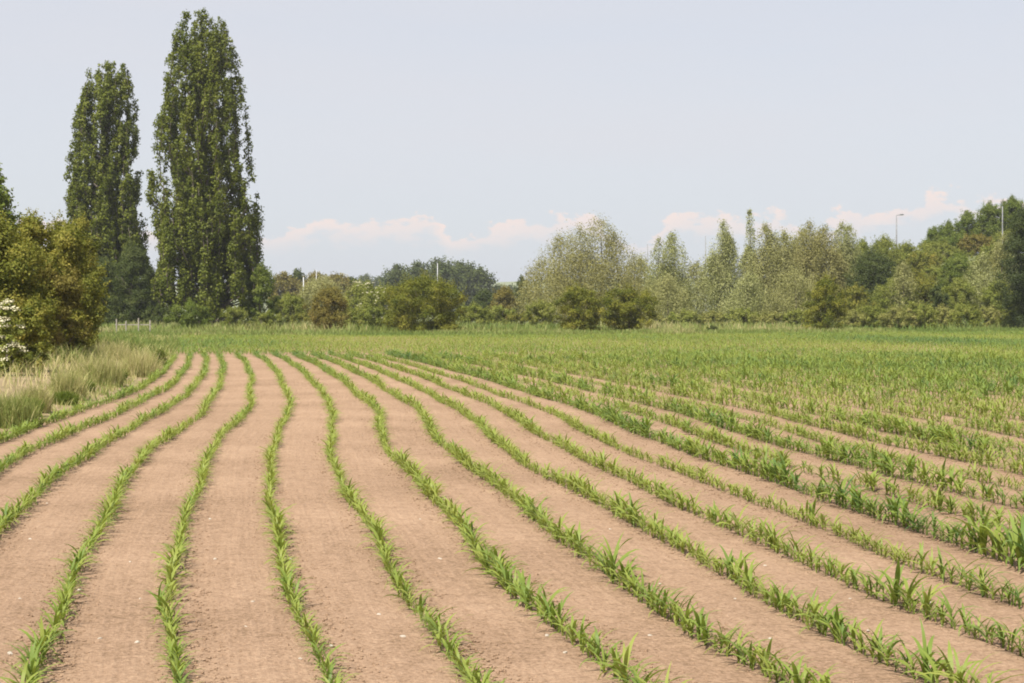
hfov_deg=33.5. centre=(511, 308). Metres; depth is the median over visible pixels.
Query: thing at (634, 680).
maize plant
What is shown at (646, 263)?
white willow
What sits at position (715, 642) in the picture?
maize plant
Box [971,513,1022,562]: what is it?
maize plant
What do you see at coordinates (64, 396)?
nettle clump
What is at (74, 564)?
maize plant
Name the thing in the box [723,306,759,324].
scrub
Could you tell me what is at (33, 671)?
maize plant
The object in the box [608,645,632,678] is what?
maize plant
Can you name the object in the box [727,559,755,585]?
maize plant
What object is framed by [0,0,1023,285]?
sky
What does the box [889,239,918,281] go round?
goat willow
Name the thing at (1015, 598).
maize plant
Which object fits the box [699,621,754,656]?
maize plant
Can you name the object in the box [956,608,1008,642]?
maize plant
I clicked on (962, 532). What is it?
maize plant
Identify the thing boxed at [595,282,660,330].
hawthorn bush
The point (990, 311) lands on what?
bramble thicket
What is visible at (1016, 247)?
oak tree
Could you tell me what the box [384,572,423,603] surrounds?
maize plant
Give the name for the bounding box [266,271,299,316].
distant tree
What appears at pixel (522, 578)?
maize plant
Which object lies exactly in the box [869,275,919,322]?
scrub
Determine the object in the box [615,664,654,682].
maize plant
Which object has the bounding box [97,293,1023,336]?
edge grass
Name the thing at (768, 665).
maize plant
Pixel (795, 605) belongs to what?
maize plant
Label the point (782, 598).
maize plant
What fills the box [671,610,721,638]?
maize plant
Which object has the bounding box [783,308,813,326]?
scrub
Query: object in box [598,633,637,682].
maize plant
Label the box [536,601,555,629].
maize plant
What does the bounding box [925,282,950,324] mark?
holly bush
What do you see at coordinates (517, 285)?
goat willow
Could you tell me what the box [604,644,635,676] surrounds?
maize plant
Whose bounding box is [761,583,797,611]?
maize plant
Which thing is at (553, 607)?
maize plant
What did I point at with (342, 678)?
maize plant
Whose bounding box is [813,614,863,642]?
maize plant
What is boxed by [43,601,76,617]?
maize plant
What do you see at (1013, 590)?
maize plant
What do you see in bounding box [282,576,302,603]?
maize plant
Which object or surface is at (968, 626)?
maize plant
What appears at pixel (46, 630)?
maize plant
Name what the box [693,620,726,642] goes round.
maize plant
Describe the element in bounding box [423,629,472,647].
maize plant
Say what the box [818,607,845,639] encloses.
maize plant
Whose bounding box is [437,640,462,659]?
maize plant
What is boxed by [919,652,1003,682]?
maize plant
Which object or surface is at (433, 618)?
maize plant
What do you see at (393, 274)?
distant oak
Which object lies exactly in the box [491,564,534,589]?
maize plant
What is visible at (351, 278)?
distant tree
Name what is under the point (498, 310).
scrub
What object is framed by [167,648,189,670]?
maize plant
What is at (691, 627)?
maize plant
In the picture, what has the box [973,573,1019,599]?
maize plant
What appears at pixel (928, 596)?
maize plant
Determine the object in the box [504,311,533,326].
scrub
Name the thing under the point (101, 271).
hawthorn bush
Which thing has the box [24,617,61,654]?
maize plant
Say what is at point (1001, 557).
maize plant
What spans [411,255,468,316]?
distant oak
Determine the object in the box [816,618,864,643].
maize plant
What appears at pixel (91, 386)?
weed clump
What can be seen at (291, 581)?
maize plant
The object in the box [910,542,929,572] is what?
maize plant
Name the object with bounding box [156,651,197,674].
maize plant
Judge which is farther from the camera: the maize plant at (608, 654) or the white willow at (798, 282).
the white willow at (798, 282)
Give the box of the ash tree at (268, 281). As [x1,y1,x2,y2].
[240,258,281,326]
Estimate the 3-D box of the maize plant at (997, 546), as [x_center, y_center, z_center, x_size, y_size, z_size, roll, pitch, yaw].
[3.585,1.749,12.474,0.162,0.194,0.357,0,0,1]
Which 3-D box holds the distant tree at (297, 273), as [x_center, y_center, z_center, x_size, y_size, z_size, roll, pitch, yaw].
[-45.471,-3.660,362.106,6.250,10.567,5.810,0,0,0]
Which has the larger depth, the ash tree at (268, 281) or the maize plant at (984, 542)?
the ash tree at (268, 281)
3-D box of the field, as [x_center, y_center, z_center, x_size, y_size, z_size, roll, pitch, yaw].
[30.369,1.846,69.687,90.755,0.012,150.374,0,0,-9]
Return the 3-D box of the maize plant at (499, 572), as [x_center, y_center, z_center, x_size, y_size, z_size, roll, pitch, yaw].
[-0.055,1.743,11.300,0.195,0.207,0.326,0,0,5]
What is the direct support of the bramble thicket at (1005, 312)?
on the ground at (974, 257)
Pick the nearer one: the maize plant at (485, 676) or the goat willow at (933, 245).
the maize plant at (485, 676)
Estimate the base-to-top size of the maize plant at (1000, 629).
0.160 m
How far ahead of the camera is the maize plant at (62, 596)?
10.25 m
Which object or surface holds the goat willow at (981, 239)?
on the ground at (974, 257)
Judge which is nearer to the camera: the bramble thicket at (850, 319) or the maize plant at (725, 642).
the maize plant at (725, 642)
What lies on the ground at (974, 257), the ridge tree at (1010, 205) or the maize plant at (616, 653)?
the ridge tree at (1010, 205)
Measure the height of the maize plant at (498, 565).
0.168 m
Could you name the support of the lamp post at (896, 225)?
on the ground at (974, 257)
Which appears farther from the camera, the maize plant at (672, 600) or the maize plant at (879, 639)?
the maize plant at (672, 600)
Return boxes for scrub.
[266,291,309,322]
[282,312,319,324]
[290,274,345,316]
[337,304,395,329]
[450,301,494,324]
[486,304,520,323]
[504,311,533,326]
[524,297,556,326]
[645,313,671,323]
[667,307,703,325]
[694,308,728,326]
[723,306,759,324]
[751,310,791,326]
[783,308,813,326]
[833,282,878,324]
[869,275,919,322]
[906,272,941,312]
[921,264,964,289]
[941,276,981,316]
[966,259,1007,277]
[978,277,1011,317]
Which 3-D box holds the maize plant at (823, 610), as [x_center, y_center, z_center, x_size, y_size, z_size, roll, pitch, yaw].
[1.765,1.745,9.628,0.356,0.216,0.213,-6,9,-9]
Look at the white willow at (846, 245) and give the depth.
187.38 m
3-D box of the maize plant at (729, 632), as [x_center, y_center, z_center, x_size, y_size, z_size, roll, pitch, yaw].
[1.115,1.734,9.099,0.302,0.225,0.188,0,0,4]
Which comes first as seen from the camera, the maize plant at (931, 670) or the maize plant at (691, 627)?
the maize plant at (931, 670)
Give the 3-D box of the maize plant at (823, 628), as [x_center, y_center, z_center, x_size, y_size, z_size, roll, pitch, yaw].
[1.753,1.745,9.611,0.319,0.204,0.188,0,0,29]
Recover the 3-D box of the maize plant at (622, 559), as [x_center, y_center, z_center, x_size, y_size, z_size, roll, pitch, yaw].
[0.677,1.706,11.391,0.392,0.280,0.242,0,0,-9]
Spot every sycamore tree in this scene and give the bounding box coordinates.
[87,252,128,324]
[104,238,157,323]
[140,268,168,316]
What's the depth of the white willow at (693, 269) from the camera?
190.06 m
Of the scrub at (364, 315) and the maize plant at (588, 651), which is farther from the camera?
the scrub at (364, 315)
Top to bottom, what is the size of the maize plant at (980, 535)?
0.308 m
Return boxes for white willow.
[623,252,661,317]
[634,267,698,323]
[636,230,702,323]
[683,259,714,314]
[712,270,776,323]
[740,221,798,323]
[761,260,816,322]
[766,226,828,322]
[827,219,867,320]
[884,259,923,319]
[954,248,998,310]
[985,232,1016,293]
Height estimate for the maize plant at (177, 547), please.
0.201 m
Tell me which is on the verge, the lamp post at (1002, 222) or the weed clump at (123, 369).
the weed clump at (123, 369)
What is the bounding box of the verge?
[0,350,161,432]
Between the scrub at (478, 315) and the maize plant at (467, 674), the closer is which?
the maize plant at (467, 674)
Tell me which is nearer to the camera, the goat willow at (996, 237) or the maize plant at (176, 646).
the maize plant at (176, 646)
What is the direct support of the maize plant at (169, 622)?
on the field
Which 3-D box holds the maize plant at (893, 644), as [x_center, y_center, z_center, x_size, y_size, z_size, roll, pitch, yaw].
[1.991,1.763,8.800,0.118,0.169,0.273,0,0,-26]
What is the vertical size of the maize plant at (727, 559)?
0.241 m
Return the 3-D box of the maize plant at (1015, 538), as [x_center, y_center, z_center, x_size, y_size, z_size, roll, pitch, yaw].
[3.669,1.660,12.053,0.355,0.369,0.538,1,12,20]
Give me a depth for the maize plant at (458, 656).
8.67 m
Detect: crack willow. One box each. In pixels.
[511,210,653,324]
[778,217,854,321]
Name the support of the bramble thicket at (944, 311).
on the ground at (974, 257)
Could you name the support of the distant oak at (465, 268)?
on the ground at (974, 257)
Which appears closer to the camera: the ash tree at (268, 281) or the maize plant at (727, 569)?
the maize plant at (727, 569)
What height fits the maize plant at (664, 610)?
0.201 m
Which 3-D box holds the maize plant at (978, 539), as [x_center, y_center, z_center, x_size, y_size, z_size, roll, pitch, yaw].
[3.531,1.668,12.738,0.628,0.351,0.231,0,0,-12]
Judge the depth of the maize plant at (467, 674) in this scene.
8.30 m
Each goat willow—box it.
[469,288,496,321]
[489,284,519,322]
[512,274,530,321]
[854,236,873,285]
[870,232,901,271]
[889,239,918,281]
[904,250,945,276]
[910,239,957,256]
[910,246,942,265]
[932,248,973,262]
[935,253,977,293]
[937,232,975,256]
[957,232,993,254]
[975,242,1013,264]
[987,228,1021,251]
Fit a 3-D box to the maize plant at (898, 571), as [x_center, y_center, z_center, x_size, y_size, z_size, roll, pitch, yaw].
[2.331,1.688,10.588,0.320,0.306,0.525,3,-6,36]
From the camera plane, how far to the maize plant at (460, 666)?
8.54 m
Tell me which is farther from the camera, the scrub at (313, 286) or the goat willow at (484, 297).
the goat willow at (484, 297)
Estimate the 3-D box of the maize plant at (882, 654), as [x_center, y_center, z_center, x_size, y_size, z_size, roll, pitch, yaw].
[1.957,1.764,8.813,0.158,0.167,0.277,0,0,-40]
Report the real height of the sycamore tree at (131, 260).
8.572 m
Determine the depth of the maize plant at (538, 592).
10.21 m
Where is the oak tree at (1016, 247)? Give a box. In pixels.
[989,203,1023,328]
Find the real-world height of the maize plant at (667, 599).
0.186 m
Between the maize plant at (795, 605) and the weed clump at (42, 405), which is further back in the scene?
the weed clump at (42, 405)
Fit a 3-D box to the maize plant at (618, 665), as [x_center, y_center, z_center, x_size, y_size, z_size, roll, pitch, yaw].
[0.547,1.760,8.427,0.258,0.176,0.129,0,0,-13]
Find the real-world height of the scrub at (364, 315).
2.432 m
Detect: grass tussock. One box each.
[0,385,47,428]
[13,381,58,413]
[43,366,95,400]
[67,347,129,385]
[93,340,133,360]
[115,346,165,377]
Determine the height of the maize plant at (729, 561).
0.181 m
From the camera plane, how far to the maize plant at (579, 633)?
9.18 m
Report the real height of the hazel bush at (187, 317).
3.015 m
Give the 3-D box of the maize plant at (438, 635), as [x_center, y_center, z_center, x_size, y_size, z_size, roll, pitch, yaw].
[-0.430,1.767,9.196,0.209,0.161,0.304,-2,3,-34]
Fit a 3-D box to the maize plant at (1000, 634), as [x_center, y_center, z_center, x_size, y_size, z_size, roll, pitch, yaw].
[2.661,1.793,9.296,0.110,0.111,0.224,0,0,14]
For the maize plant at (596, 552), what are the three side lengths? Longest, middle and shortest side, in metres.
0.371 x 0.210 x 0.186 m
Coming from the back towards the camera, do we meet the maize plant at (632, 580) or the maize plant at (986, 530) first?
the maize plant at (986, 530)
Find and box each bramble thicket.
[833,309,871,326]
[855,303,894,327]
[877,305,920,329]
[902,300,938,329]
[926,304,961,326]
[946,301,984,327]
[973,304,1003,327]
[991,304,1022,328]
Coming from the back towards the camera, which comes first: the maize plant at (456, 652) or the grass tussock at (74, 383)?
the grass tussock at (74, 383)
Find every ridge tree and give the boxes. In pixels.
[916,226,944,246]
[933,219,962,256]
[952,209,984,247]
[972,199,1012,244]
[993,194,1023,232]
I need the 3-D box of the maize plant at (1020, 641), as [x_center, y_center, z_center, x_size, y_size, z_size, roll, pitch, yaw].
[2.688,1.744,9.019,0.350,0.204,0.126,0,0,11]
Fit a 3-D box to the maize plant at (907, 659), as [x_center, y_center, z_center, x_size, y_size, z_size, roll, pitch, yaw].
[1.976,1.726,8.559,0.408,0.241,0.230,0,0,2]
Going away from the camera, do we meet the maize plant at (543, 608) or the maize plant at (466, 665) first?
the maize plant at (466, 665)
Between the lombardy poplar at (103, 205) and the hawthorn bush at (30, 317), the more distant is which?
the lombardy poplar at (103, 205)
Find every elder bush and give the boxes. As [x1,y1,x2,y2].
[0,295,27,375]
[343,277,390,324]
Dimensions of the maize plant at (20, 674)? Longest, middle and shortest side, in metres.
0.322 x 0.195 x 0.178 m
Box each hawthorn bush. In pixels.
[0,206,64,348]
[4,207,80,324]
[4,301,50,371]
[10,293,61,358]
[14,260,92,360]
[19,209,111,349]
[52,211,110,346]
[54,299,73,348]
[60,309,92,358]
[301,282,350,329]
[378,268,468,331]
[549,279,602,330]
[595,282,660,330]
[801,273,849,329]
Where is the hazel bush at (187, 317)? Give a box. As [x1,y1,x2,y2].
[163,297,215,328]
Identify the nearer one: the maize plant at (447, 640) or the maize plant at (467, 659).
the maize plant at (467, 659)
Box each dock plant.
[152,349,167,364]
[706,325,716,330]
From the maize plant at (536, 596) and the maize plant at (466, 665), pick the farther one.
the maize plant at (536, 596)
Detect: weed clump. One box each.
[22,396,46,416]
[82,380,96,391]
[122,368,130,380]
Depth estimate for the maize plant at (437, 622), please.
9.50 m
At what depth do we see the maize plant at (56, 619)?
9.46 m
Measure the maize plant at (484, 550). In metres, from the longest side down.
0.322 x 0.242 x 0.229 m
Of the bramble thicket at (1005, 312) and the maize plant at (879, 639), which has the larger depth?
the bramble thicket at (1005, 312)
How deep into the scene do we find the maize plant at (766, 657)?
8.53 m
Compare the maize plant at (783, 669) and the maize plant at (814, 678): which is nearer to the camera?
the maize plant at (814, 678)
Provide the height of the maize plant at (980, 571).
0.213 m
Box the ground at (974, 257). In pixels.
[137,253,1023,325]
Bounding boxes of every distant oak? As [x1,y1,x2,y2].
[373,263,407,315]
[396,259,432,316]
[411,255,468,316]
[450,258,475,310]
[461,264,501,311]
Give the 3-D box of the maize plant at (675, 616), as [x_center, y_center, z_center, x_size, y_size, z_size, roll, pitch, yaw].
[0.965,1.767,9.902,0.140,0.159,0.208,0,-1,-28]
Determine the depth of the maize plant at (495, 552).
11.70 m
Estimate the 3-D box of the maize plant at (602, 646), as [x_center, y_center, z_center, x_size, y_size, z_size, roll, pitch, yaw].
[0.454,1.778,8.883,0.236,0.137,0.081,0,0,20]
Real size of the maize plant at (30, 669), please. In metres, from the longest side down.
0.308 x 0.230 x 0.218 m
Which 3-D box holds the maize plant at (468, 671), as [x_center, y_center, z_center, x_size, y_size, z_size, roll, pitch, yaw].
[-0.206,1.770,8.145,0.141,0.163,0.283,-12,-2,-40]
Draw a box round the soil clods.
[0,379,1023,682]
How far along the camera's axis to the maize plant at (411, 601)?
10.36 m
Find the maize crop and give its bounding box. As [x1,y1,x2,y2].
[0,330,1023,682]
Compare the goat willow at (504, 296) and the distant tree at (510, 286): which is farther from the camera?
the distant tree at (510, 286)
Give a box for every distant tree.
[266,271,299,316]
[290,267,307,296]
[293,270,330,297]
[324,271,356,307]
[349,276,366,307]
[357,272,376,301]
[370,275,384,287]
[498,283,526,311]
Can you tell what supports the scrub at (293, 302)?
on the ground at (974, 257)
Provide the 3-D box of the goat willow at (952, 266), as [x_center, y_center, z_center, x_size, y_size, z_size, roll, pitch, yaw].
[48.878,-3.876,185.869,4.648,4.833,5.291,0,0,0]
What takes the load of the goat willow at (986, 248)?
on the ground at (974, 257)
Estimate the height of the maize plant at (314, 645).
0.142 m
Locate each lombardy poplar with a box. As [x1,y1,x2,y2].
[63,60,154,321]
[144,7,267,325]
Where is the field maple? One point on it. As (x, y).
(6, 200)
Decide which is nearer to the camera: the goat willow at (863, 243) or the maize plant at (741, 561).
the maize plant at (741, 561)
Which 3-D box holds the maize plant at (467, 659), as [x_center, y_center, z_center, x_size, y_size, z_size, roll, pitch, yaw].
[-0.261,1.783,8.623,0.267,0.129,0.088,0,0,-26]
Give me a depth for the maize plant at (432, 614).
9.82 m
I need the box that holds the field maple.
[0,163,25,268]
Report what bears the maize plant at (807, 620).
on the field
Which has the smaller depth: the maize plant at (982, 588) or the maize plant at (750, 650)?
the maize plant at (750, 650)
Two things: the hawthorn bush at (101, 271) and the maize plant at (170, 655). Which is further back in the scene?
the hawthorn bush at (101, 271)
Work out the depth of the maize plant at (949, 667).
8.12 m
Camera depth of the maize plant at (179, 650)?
8.81 m
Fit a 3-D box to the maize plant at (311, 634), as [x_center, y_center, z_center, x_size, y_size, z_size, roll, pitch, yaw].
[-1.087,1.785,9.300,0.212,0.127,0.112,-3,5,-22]
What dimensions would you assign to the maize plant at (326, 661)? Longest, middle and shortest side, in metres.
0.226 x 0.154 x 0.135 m
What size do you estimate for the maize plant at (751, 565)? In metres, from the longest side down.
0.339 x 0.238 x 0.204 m
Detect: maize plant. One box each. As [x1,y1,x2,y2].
[0,658,49,682]
[0,660,53,682]
[3,636,44,674]
[9,639,61,670]
[10,635,61,675]
[12,643,46,665]
[13,653,44,682]
[16,637,52,671]
[18,629,53,655]
[18,656,58,682]
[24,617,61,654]
[27,636,56,664]
[35,596,77,626]
[37,622,58,654]
[37,623,77,642]
[39,608,64,641]
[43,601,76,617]
[47,577,88,597]
[50,555,96,579]
[51,589,74,616]
[141,585,190,619]
[145,581,169,613]
[149,539,199,558]
[149,623,190,640]
[150,602,191,635]
[151,603,182,630]
[152,552,197,568]
[154,594,175,619]
[154,632,202,659]
[155,644,189,668]
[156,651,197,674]
[157,644,192,670]
[159,640,194,660]
[159,659,205,682]
[161,668,191,682]
[162,616,180,631]
[163,636,180,651]
[165,623,177,641]
[166,637,185,670]
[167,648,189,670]
[170,659,188,682]
[177,659,189,678]
[269,567,293,591]
[272,578,301,600]
[273,565,310,600]
[279,575,315,605]
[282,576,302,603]
[298,623,329,642]
[300,612,316,635]
[300,623,321,640]
[301,641,338,664]
[303,629,325,651]
[304,643,352,670]
[307,643,331,660]
[311,659,336,681]
[313,662,351,682]
[315,656,338,670]
[318,668,333,682]
[319,649,346,675]
[319,675,355,682]
[322,670,357,682]
[383,570,408,594]
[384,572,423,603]
[396,591,436,610]
[406,606,453,635]
[407,604,444,620]
[417,589,431,620]
[418,607,433,629]
[418,615,451,635]
[420,616,461,643]
[421,612,472,646]
[423,613,445,628]
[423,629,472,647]
[431,615,452,649]
[432,625,457,655]
[436,650,484,672]
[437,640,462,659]
[444,630,467,656]
[445,642,470,666]
[448,654,482,675]
[448,663,491,682]
[450,655,476,676]
[450,662,490,682]
[452,647,460,671]
[456,656,468,676]
[459,658,479,677]
[462,665,481,682]
[463,665,503,682]
[465,543,507,572]
[469,544,505,570]
[471,537,505,570]
[471,670,495,682]
[472,553,526,581]
[473,550,526,573]
[476,540,514,568]
[479,560,519,582]
[483,548,515,575]
[484,554,518,573]
[487,556,506,582]
[487,567,526,590]
[491,558,516,582]
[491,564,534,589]
[496,560,516,598]
[499,568,525,597]
[506,569,533,598]
[506,569,545,606]
[508,579,556,614]
[509,574,545,608]
[513,583,536,610]
[521,588,551,610]
[525,587,568,620]
[528,591,585,631]
[529,596,557,624]
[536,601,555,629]
[538,592,570,626]
[543,601,566,616]
[546,620,570,638]
[550,607,571,635]
[551,615,576,644]
[570,615,595,650]
[574,541,606,567]
[574,628,599,654]
[574,628,617,660]
[579,639,630,667]
[580,544,627,573]
[581,627,589,652]
[584,533,646,579]
[584,549,641,583]
[584,626,601,661]
[585,635,617,661]
[586,635,594,656]
[587,643,612,671]
[589,655,660,682]
[591,536,646,572]
[597,648,641,680]
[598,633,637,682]
[604,556,640,586]
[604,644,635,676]
[606,665,664,682]
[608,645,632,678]
[611,661,667,682]
[613,573,645,596]
[614,561,642,589]
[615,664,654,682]
[622,562,648,593]
[627,569,651,602]
[632,582,663,604]
[635,577,676,608]
[635,586,664,613]
[637,588,681,617]
[639,582,659,607]
[643,585,661,609]
[645,588,675,618]
[646,587,695,616]
[648,589,689,619]
[653,596,695,623]
[667,598,689,625]
[669,606,692,630]
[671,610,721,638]
[672,593,699,631]
[676,612,699,637]
[680,613,692,634]
[687,626,727,648]
[689,602,722,641]
[689,613,719,644]
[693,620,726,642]
[693,621,747,652]
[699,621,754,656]
[706,634,736,651]
[710,628,757,654]
[711,552,757,575]
[712,548,737,576]
[713,628,755,662]
[718,543,749,580]
[719,626,770,664]
[722,558,769,583]
[722,641,761,668]
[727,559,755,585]
[730,550,754,580]
[735,565,764,594]
[738,647,758,670]
[741,555,758,592]
[748,634,785,676]
[751,641,766,673]
[751,651,785,679]
[752,576,779,599]
[757,652,807,682]
[760,577,801,608]
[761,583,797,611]
[761,650,804,680]
[762,655,810,682]
[764,660,786,682]
[769,591,815,617]
[776,656,817,682]
[777,584,803,614]
[778,585,790,612]
[779,598,808,622]
[781,598,827,629]
[782,661,815,682]
[784,589,809,619]
[788,542,839,566]
[789,666,843,682]
[791,586,826,623]
[792,591,843,633]
[797,601,845,635]
[799,600,852,634]
[799,663,842,682]
[801,594,824,626]
[809,603,851,641]
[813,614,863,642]
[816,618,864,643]
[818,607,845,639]
[835,613,849,645]
[842,622,881,653]
[846,567,858,589]
[846,616,899,657]
[846,636,870,655]
[849,617,866,649]
[851,561,901,598]
[852,570,879,592]
[854,633,901,659]
[859,626,903,661]
[861,571,887,600]
[861,632,911,665]
[863,569,915,603]
[865,634,945,674]
[871,632,903,664]
[874,558,915,605]
[874,644,908,671]
[878,581,931,611]
[883,642,944,678]
[884,572,934,610]
[890,582,932,613]
[894,619,944,682]
[898,649,932,682]
[900,647,974,682]
[906,655,946,682]
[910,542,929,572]
[910,602,940,620]
[911,583,940,616]
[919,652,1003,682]
[920,583,946,618]
[923,560,955,578]
[923,598,944,625]
[927,640,984,682]
[929,588,986,626]
[932,545,956,580]
[935,548,992,583]
[938,521,977,547]
[939,510,1011,553]
[945,647,981,682]
[947,562,990,588]
[948,517,1001,549]
[951,519,988,550]
[952,566,1009,596]
[956,510,1007,556]
[956,603,977,632]
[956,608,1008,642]
[957,612,981,635]
[959,518,1009,558]
[961,566,1004,595]
[962,563,991,593]
[963,515,1001,554]
[966,503,999,555]
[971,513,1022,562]
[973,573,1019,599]
[976,530,1016,565]
[976,574,1018,601]
[982,616,1023,649]
[983,524,1005,561]
[984,617,1015,647]
[987,523,1018,563]
[987,624,1023,655]
[989,574,1023,604]
[990,578,1023,605]
[990,620,1023,651]
[992,626,1008,643]
[993,538,1005,560]
[1002,515,1023,567]
[1006,508,1023,567]
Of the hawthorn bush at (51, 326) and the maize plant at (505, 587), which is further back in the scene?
the hawthorn bush at (51, 326)
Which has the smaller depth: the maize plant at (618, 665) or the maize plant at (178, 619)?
the maize plant at (618, 665)
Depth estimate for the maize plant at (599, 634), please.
8.92 m
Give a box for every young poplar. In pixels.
[685,218,748,324]
[735,209,763,309]
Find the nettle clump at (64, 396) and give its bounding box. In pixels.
[50,390,79,404]
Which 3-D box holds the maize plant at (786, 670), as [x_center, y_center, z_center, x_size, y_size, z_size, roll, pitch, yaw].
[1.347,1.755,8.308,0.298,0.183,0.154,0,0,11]
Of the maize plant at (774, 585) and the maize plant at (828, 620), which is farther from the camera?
the maize plant at (774, 585)
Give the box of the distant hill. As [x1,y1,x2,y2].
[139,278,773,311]
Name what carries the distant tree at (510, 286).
on the ground at (974, 257)
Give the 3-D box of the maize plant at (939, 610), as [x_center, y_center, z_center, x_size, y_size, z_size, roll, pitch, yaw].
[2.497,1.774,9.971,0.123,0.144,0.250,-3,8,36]
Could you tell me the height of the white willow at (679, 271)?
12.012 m
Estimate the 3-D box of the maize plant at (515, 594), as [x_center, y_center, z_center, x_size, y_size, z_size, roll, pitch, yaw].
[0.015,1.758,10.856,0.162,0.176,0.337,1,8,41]
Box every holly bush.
[841,244,897,307]
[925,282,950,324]
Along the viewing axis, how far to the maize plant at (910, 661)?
8.49 m
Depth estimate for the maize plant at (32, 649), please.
8.46 m
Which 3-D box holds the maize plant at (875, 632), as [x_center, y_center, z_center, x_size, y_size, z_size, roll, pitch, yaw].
[1.881,1.726,9.016,0.311,0.239,0.202,0,0,-11]
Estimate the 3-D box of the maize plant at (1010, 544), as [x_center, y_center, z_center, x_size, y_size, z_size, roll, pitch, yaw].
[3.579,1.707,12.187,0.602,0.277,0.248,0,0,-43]
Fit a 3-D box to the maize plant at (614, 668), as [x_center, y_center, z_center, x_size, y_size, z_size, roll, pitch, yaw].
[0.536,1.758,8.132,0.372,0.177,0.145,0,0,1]
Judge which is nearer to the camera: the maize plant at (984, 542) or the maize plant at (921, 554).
the maize plant at (921, 554)
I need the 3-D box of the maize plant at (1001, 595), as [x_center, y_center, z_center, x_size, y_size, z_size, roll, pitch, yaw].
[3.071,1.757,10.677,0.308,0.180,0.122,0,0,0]
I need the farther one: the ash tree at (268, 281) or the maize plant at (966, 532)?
the ash tree at (268, 281)
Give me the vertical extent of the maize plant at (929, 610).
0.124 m
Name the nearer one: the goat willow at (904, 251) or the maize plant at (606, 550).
the maize plant at (606, 550)
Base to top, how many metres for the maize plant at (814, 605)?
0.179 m
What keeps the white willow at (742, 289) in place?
on the ground at (974, 257)
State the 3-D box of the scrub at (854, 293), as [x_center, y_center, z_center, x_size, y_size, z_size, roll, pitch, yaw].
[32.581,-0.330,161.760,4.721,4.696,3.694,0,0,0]
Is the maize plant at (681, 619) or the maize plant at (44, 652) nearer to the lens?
the maize plant at (44, 652)
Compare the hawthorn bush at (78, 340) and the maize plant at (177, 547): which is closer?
the maize plant at (177, 547)
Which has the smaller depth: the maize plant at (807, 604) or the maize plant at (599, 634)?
the maize plant at (599, 634)
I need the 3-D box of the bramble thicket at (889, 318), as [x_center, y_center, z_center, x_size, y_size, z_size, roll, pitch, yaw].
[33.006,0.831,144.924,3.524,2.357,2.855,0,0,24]
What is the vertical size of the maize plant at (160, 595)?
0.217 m
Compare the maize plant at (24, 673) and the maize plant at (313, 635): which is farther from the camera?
the maize plant at (313, 635)
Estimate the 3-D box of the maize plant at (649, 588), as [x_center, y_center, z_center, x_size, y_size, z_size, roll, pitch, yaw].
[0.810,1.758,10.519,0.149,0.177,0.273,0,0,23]
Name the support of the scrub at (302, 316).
on the ground at (974, 257)
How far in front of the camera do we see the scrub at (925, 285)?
171.13 m
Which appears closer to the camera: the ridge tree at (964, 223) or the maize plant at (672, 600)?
the maize plant at (672, 600)
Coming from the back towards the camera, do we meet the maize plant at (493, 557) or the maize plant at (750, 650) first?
the maize plant at (493, 557)
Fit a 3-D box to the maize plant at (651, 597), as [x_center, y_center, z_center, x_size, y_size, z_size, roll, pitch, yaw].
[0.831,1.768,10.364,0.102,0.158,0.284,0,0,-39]
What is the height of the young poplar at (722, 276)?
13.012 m
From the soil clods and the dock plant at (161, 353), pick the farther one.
the dock plant at (161, 353)
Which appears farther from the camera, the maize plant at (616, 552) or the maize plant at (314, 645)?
the maize plant at (616, 552)
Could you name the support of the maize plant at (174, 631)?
on the field
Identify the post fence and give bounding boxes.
[115,318,151,331]
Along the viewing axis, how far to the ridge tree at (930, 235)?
235.43 m
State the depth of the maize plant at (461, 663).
8.48 m
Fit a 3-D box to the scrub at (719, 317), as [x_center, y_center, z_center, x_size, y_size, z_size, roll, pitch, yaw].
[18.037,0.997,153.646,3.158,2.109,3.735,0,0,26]
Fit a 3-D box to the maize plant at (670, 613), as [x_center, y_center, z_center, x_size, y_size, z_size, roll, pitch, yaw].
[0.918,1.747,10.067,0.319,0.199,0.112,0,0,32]
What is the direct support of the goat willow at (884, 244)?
on the ground at (974, 257)
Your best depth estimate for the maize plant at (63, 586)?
10.64 m
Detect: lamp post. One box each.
[704,236,705,313]
[896,214,903,247]
[1002,206,1003,251]
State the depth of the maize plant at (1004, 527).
12.37 m
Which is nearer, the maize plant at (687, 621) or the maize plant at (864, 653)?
the maize plant at (864, 653)
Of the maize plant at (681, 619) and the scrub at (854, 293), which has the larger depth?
the scrub at (854, 293)
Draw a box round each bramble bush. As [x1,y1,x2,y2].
[140,302,171,326]
[219,305,251,329]
[252,310,282,328]
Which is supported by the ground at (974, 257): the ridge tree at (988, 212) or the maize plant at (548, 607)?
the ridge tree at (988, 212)
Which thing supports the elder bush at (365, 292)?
on the ground at (974, 257)
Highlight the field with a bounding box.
[0,333,1023,682]
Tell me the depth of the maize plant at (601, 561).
11.88 m
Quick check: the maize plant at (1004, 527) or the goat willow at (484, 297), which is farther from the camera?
the goat willow at (484, 297)
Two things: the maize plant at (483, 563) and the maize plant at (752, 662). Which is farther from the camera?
the maize plant at (483, 563)
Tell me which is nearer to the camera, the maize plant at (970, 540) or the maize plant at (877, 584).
the maize plant at (877, 584)
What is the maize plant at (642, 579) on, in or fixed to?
on the field
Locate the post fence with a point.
(138, 324)
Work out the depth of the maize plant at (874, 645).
8.92 m
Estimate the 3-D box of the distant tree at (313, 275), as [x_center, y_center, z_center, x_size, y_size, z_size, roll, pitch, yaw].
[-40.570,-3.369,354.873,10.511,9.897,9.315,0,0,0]
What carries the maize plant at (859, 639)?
on the field
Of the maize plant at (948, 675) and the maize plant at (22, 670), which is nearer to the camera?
the maize plant at (948, 675)
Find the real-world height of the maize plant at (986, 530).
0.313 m

